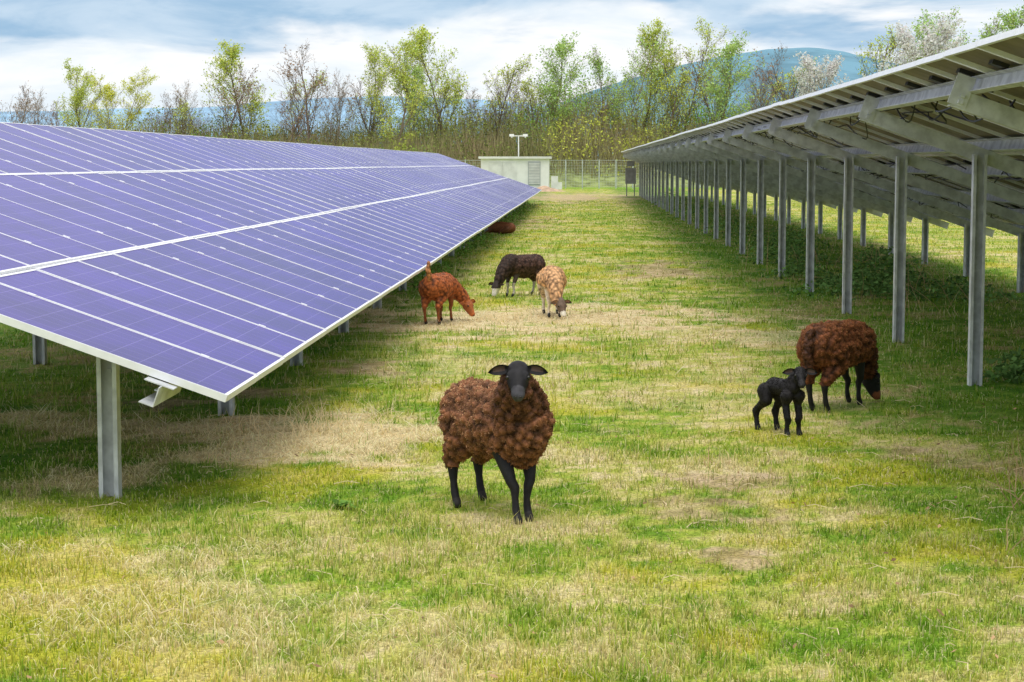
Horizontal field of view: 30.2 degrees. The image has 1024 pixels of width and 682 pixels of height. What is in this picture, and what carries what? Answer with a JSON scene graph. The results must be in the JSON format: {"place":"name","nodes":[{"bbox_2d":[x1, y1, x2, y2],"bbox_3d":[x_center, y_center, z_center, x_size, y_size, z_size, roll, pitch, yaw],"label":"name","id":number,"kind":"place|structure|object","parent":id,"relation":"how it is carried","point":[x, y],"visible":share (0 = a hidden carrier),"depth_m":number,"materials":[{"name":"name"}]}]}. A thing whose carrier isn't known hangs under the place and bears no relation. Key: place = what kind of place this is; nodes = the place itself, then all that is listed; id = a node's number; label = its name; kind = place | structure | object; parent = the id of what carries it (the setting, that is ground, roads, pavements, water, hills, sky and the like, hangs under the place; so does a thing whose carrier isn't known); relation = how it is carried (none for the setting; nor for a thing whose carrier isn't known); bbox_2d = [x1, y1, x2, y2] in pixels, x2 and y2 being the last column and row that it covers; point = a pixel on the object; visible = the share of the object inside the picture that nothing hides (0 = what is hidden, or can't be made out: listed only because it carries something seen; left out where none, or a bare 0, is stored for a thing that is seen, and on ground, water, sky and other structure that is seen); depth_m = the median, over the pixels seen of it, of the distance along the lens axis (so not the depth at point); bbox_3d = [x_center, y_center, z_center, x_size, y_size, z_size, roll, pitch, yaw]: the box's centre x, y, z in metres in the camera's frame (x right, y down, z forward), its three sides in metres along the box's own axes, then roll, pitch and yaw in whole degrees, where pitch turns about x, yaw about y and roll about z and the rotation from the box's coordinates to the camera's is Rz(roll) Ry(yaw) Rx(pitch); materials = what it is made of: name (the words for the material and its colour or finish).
{"place":"outdoors","nodes":[
{"label":"outdoors","id":0,"kind":"place"},
{"bbox_2d":[0,96,549,133],"bbox_3d":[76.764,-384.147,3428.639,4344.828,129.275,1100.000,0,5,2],"label":"hills","id":1,"kind":"structure","parent":0,"point":[271,108],"depth_m":3437.06,"materials":[{"name":"blue"}]},
{"bbox_2d":[0,187,1023,681],"bbox_3d":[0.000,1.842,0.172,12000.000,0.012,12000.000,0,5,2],"label":"grass ground","id":2,"kind":"structure","parent":0,"point":[742,557],"depth_m":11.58,"materials":[{"name":"green plant"}]},
{"bbox_2d":[0,85,41,123],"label":"bare tree","id":3,"kind":"object","parent":2,"relation":"on","point":[32,109],"visible":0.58,"depth_m":175.08,"materials":[{"name":"brown plant"}]},
{"bbox_2d":[11,87,59,125],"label":"bare tree","id":4,"kind":"object","parent":2,"relation":"on","point":[37,108],"visible":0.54,"depth_m":166.89,"materials":[{"name":"brown plant"}]},
{"bbox_2d":[29,100,74,126],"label":"bare tree","id":5,"kind":"object","parent":2,"relation":"on","point":[53,119],"visible":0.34,"depth_m":173.98,"materials":[{"name":"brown plant"}]},
{"bbox_2d":[54,58,108,128],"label":"alder tree","id":6,"kind":"object","parent":2,"relation":"on","point":[79,98],"visible":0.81,"depth_m":164.26,"materials":[{"name":"green plant"}]},
{"bbox_2d":[67,85,106,127],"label":"bare tree","id":7,"kind":"object","parent":2,"relation":"on","point":[95,101],"visible":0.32,"depth_m":174.69,"materials":[{"name":"green plant"}]},
{"bbox_2d":[82,65,159,130],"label":"willow tree","id":8,"kind":"object","parent":2,"relation":"on","point":[107,88],"visible":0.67,"depth_m":169.00,"materials":[{"name":"green plant"}]},
{"bbox_2d":[141,89,181,131],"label":"bare tree","id":9,"kind":"object","parent":2,"relation":"on","point":[165,113],"visible":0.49,"depth_m":171.37,"materials":[{"name":"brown plant"}]},
{"bbox_2d":[172,97,197,134],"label":"bare tree","id":10,"kind":"object","parent":2,"relation":"on","point":[185,105],"visible":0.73,"depth_m":164.16,"materials":[{"name":"green plant"}]},
{"bbox_2d":[163,81,216,135],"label":"bare tree","id":11,"kind":"object","parent":2,"relation":"on","point":[177,96],"visible":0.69,"depth_m":165.97,"materials":[{"name":"brown plant"}]},
{"bbox_2d":[204,60,265,139],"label":"bare tree","id":12,"kind":"object","parent":2,"relation":"on","point":[248,90],"visible":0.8,"depth_m":170.81,"materials":[{"name":"brown plant"}]},
{"bbox_2d":[200,39,277,139],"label":"alder tree","id":13,"kind":"object","parent":2,"relation":"on","point":[231,53],"visible":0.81,"depth_m":173.39,"materials":[{"name":"green plant"}]},
{"bbox_2d":[0,122,541,498],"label":"solar panel row","id":14,"kind":"object","parent":2,"relation":"on","point":[224,272],"visible":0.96,"depth_m":16.87,"materials":[{"name":"glass"}]},
{"bbox_2d":[264,91,313,141],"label":"bare tree","id":15,"kind":"object","parent":2,"relation":"on","point":[287,117],"visible":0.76,"depth_m":165.61,"materials":[{"name":"brown plant"}]},
{"bbox_2d":[272,70,330,142],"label":"bare tree","id":16,"kind":"object","parent":2,"relation":"on","point":[305,80],"visible":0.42,"depth_m":172.63,"materials":[{"name":"brown plant"}]},
{"bbox_2d":[267,38,336,144],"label":"bare tree","id":17,"kind":"object","parent":2,"relation":"on","point":[306,98],"visible":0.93,"depth_m":165.02,"materials":[{"name":"brown plant"}]},
{"bbox_2d":[309,67,362,145],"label":"bare tree","id":18,"kind":"object","parent":2,"relation":"on","point":[340,104],"visible":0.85,"depth_m":161.60,"materials":[{"name":"brown plant"}]},
{"bbox_2d":[342,76,388,143],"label":"bare tree","id":19,"kind":"object","parent":2,"relation":"on","point":[365,106],"visible":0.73,"depth_m":169.75,"materials":[{"name":"brown plant"}]},
{"bbox_2d":[346,42,402,145],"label":"willow tree","id":20,"kind":"object","parent":2,"relation":"on","point":[373,57],"visible":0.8,"depth_m":169.61,"materials":[{"name":"green plant"}]},
{"bbox_2d":[370,30,430,150],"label":"alder tree","id":21,"kind":"object","parent":2,"relation":"on","point":[404,78],"visible":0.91,"depth_m":164.50,"materials":[{"name":"green plant"}]},
{"bbox_2d":[36,72,768,178],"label":"shrub thicket","id":22,"kind":"object","parent":2,"relation":"on","point":[457,147],"visible":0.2,"depth_m":160.40,"materials":[{"name":"green plant"}]},
{"bbox_2d":[386,55,438,145],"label":"poplar tree","id":23,"kind":"object","parent":2,"relation":"on","point":[418,73],"visible":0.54,"depth_m":167.95,"materials":[{"name":"green plant"}]},
{"bbox_2d":[332,200,534,507],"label":"weeds","id":24,"kind":"object","parent":2,"relation":"on","point":[344,503],"visible":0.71,"depth_m":34.62,"materials":[{"name":"green plant"}]},
{"bbox_2d":[398,24,469,138],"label":"alder tree","id":25,"kind":"object","parent":2,"relation":"on","point":[456,98],"visible":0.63,"depth_m":172.24,"materials":[{"name":"green plant"}]},
{"bbox_2d":[416,72,460,144],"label":"bare tree","id":26,"kind":"object","parent":2,"relation":"on","point":[447,88],"visible":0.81,"depth_m":167.48,"materials":[{"name":"green plant"}]},
{"bbox_2d":[418,260,475,324],"bbox_3d":[-0.799,-0.590,22.143,0.442,0.746,1.006,3,6,29],"label":"brown goat","id":27,"kind":"object","parent":2,"relation":"on","point":[440,288],"visible":1,"depth_m":21.84},
{"bbox_2d":[456,86,498,154],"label":"bare tree","id":28,"kind":"object","parent":2,"relation":"on","point":[473,105],"visible":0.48,"depth_m":170.27,"materials":[{"name":"brown plant"}]},
{"bbox_2d":[437,360,555,524],"bbox_3d":[-0.070,0.491,10.016,0.469,0.860,1.073,-3,6,-28],"label":"brown sheep","id":29,"kind":"object","parent":2,"relation":"on","point":[506,421],"visible":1,"depth_m":9.77},
{"bbox_2d":[468,53,532,143],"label":"bare tree","id":30,"kind":"object","parent":2,"relation":"on","point":[507,78],"visible":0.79,"depth_m":167.10,"materials":[{"name":"brown plant"}]},
{"bbox_2d":[485,221,515,233],"bbox_3d":[-0.381,-3.071,49.994,0.984,0.492,0.464,1,5,12],"label":"resting brown goat","id":31,"kind":"object","parent":2,"relation":"on","point":[503,227],"visible":0.78,"depth_m":49.85},
{"bbox_2d":[481,66,535,142],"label":"bare tree","id":32,"kind":"object","parent":2,"relation":"on","point":[509,92],"visible":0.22,"depth_m":172.94,"materials":[{"name":"brown plant"}]},
{"bbox_2d":[4,278,1022,681],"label":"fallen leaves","id":33,"kind":"object","parent":2,"relation":"on","point":[644,502],"visible":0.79,"depth_m":9.65,"materials":[{"name":"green plant"}]},
{"bbox_2d":[10,226,1023,678],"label":"dry weed stalks","id":34,"kind":"object","parent":2,"relation":"on","point":[314,430],"visible":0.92,"depth_m":12.45,"materials":[{"name":"beige plant"}]},
{"bbox_2d":[489,253,545,296],"bbox_3d":[0.095,-0.930,26.485,1.023,0.616,0.380,-5,7,-44],"label":"dark brown sheep","id":35,"kind":"object","parent":2,"relation":"on","point":[522,266],"visible":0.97,"depth_m":26.33},
{"bbox_2d":[509,134,527,155],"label":"floodlight pole","id":36,"kind":"object","parent":2,"relation":"on","point":[513,135],"visible":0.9,"depth_m":139.82,"materials":[{"name":"white metal"}]},
{"bbox_2d":[478,156,561,188],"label":"transformer hut","id":37,"kind":"object","parent":2,"relation":"on","point":[532,171],"visible":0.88,"depth_m":136.59,"materials":[{"name":"concrete"}]},
{"bbox_2d":[512,74,548,154],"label":"bare tree","id":38,"kind":"object","parent":2,"relation":"on","point":[528,87],"visible":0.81,"depth_m":161.96,"materials":[{"name":"green plant"}]},
{"bbox_2d":[538,186,561,191],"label":"soil heap","id":39,"kind":"object","parent":2,"relation":"on","point":[545,189],"visible":0.59,"depth_m":126.48,"materials":[{"name":"beige soil"}]},
{"bbox_2d":[536,265,571,316],"bbox_3d":[0.507,-0.616,23.049,0.385,0.631,1.060,0,5,-4],"label":"sheep","id":40,"kind":"object","parent":2,"relation":"on","point":[551,281],"visible":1,"depth_m":22.75},
{"bbox_2d":[530,31,591,155],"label":"poplar tree","id":41,"kind":"object","parent":2,"relation":"on","point":[561,51],"visible":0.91,"depth_m":161.82,"materials":[{"name":"green plant"}]},
{"bbox_2d":[551,93,584,156],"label":"bare tree","id":42,"kind":"object","parent":2,"relation":"on","point":[566,108],"visible":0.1,"depth_m":170.87,"materials":[{"name":"green plant"}]},
{"bbox_2d":[458,160,699,188],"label":"fence","id":43,"kind":"object","parent":2,"relation":"on","point":[599,165],"visible":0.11,"depth_m":141.28,"materials":[{"name":"metal"}]},
{"bbox_2d":[577,79,629,159],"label":"bare tree","id":44,"kind":"object","parent":2,"relation":"on","point":[605,106],"visible":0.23,"depth_m":167.36,"materials":[{"name":"green plant"}]},
{"bbox_2d":[562,31,667,155],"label":"poplar tree","id":45,"kind":"object","parent":2,"relation":"on","point":[596,64],"visible":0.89,"depth_m":162.09,"materials":[{"name":"green plant"}]},
{"bbox_2d":[625,161,635,195],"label":"inverter cabinet","id":46,"kind":"object","parent":2,"relation":"on","point":[630,175],"visible":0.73,"depth_m":107.86,"materials":[{"name":"grey metal"}]},
{"bbox_2d":[620,20,684,140],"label":"alder tree","id":47,"kind":"object","parent":2,"relation":"on","point":[651,98],"visible":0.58,"depth_m":165.31,"materials":[{"name":"green plant"}]},
{"bbox_2d":[654,62,695,138],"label":"bare tree","id":48,"kind":"object","parent":2,"relation":"on","point":[679,99],"visible":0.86,"depth_m":162.06,"materials":[{"name":"green plant"}]},
{"bbox_2d":[637,12,735,132],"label":"willow tree","id":49,"kind":"object","parent":2,"relation":"on","point":[707,31],"visible":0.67,"depth_m":164.66,"materials":[{"name":"green plant"}]},
{"bbox_2d":[674,43,742,124],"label":"bare tree","id":50,"kind":"object","parent":2,"relation":"on","point":[692,72],"visible":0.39,"depth_m":167.71,"materials":[{"name":"green plant"}]},
{"bbox_2d":[696,29,764,123],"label":"poplar tree","id":51,"kind":"object","parent":2,"relation":"on","point":[728,55],"visible":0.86,"depth_m":157.76,"materials":[{"name":"green plant"}]},
{"bbox_2d":[730,65,771,113],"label":"bare tree","id":52,"kind":"object","parent":2,"relation":"on","point":[760,98],"visible":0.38,"depth_m":165.25,"materials":[{"name":"brown plant"}]},
{"bbox_2d":[743,76,785,110],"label":"bare tree","id":53,"kind":"object","parent":2,"relation":"on","point":[765,96],"visible":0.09,"depth_m":169.64,"materials":[{"name":"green plant"}]},
{"bbox_2d":[752,366,817,436],"bbox_3d":[1.867,0.403,13.018,0.234,0.501,0.556,-3,6,-28],"label":"black lamb","id":54,"kind":"object","parent":2,"relation":"on","point":[783,393],"visible":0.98,"depth_m":12.90,"materials":[{"name":"fur"}]},
{"bbox_2d":[752,43,818,104],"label":"bare tree","id":55,"kind":"object","parent":2,"relation":"on","point":[771,76],"visible":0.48,"depth_m":161.90,"materials":[{"name":"brown plant"}]},
{"bbox_2d":[766,56,817,105],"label":"bare tree","id":56,"kind":"object","parent":2,"relation":"on","point":[784,97],"visible":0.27,"depth_m":158.78,"materials":[{"name":"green plant"}]},
{"bbox_2d":[792,51,849,96],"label":"blossoming cherry tree","id":57,"kind":"object","parent":2,"relation":"on","point":[830,70],"visible":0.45,"depth_m":148.28,"materials":[{"name":"white plant"}]},
{"bbox_2d":[621,26,1023,385],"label":"solar panel row","id":58,"kind":"object","parent":2,"relation":"on","point":[933,139],"visible":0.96,"depth_m":21.48,"materials":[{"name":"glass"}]},
{"bbox_2d":[643,189,1023,383],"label":"bramble undergrowth","id":59,"kind":"object","parent":2,"relation":"on","point":[885,286],"visible":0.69,"depth_m":27.85,"materials":[{"name":"green plant"}]},
{"bbox_2d":[795,318,880,412],"bbox_3d":[2.516,0.161,14.440,0.426,0.690,1.168,4,7,38],"label":"brown sheep","id":60,"kind":"object","parent":2,"relation":"on","point":[832,351],"visible":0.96,"depth_m":14.16},
{"bbox_2d":[853,22,903,76],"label":"bare tree","id":61,"kind":"object","parent":2,"relation":"on","point":[891,42],"visible":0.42,"depth_m":168.33,"materials":[{"name":"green plant"}]},
{"bbox_2d":[862,16,965,76],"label":"blossoming cherry tree","id":62,"kind":"object","parent":2,"relation":"on","point":[907,43],"visible":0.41,"depth_m":145.82,"materials":[{"name":"white plant"}]},
{"bbox_2d":[889,10,966,68],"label":"poplar tree","id":63,"kind":"object","parent":2,"relation":"on","point":[931,23],"visible":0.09,"depth_m":159.97,"materials":[{"name":"green plant"}]},
{"bbox_2d":[915,5,1001,50],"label":"poplar tree","id":64,"kind":"object","parent":2,"relation":"on","point":[988,32],"visible":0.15,"depth_m":164.16,"materials":[{"name":"green plant"}]},
{"bbox_2d":[974,3,1023,39],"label":"poplar tree","id":65,"kind":"object","parent":2,"relation":"on","point":[1013,18],"visible":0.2,"depth_m":162.43,"materials":[{"name":"green plant"}]},
{"bbox_2d":[0,0,1023,111],"label":"sky","id":66,"kind":"structure","parent":0,"point":[174,39],"materials":[{"name":"white"}]},
{"bbox_2d":[205,48,894,155],"bbox_3d":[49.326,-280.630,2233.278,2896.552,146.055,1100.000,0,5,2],"label":"wooded hill","id":67,"kind":"structure","parent":0,"point":[850,64],"depth_m":2222.43,"materials":[{"name":"plant"}]},
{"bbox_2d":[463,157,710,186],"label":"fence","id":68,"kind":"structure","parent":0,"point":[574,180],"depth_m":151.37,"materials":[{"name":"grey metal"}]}
]}

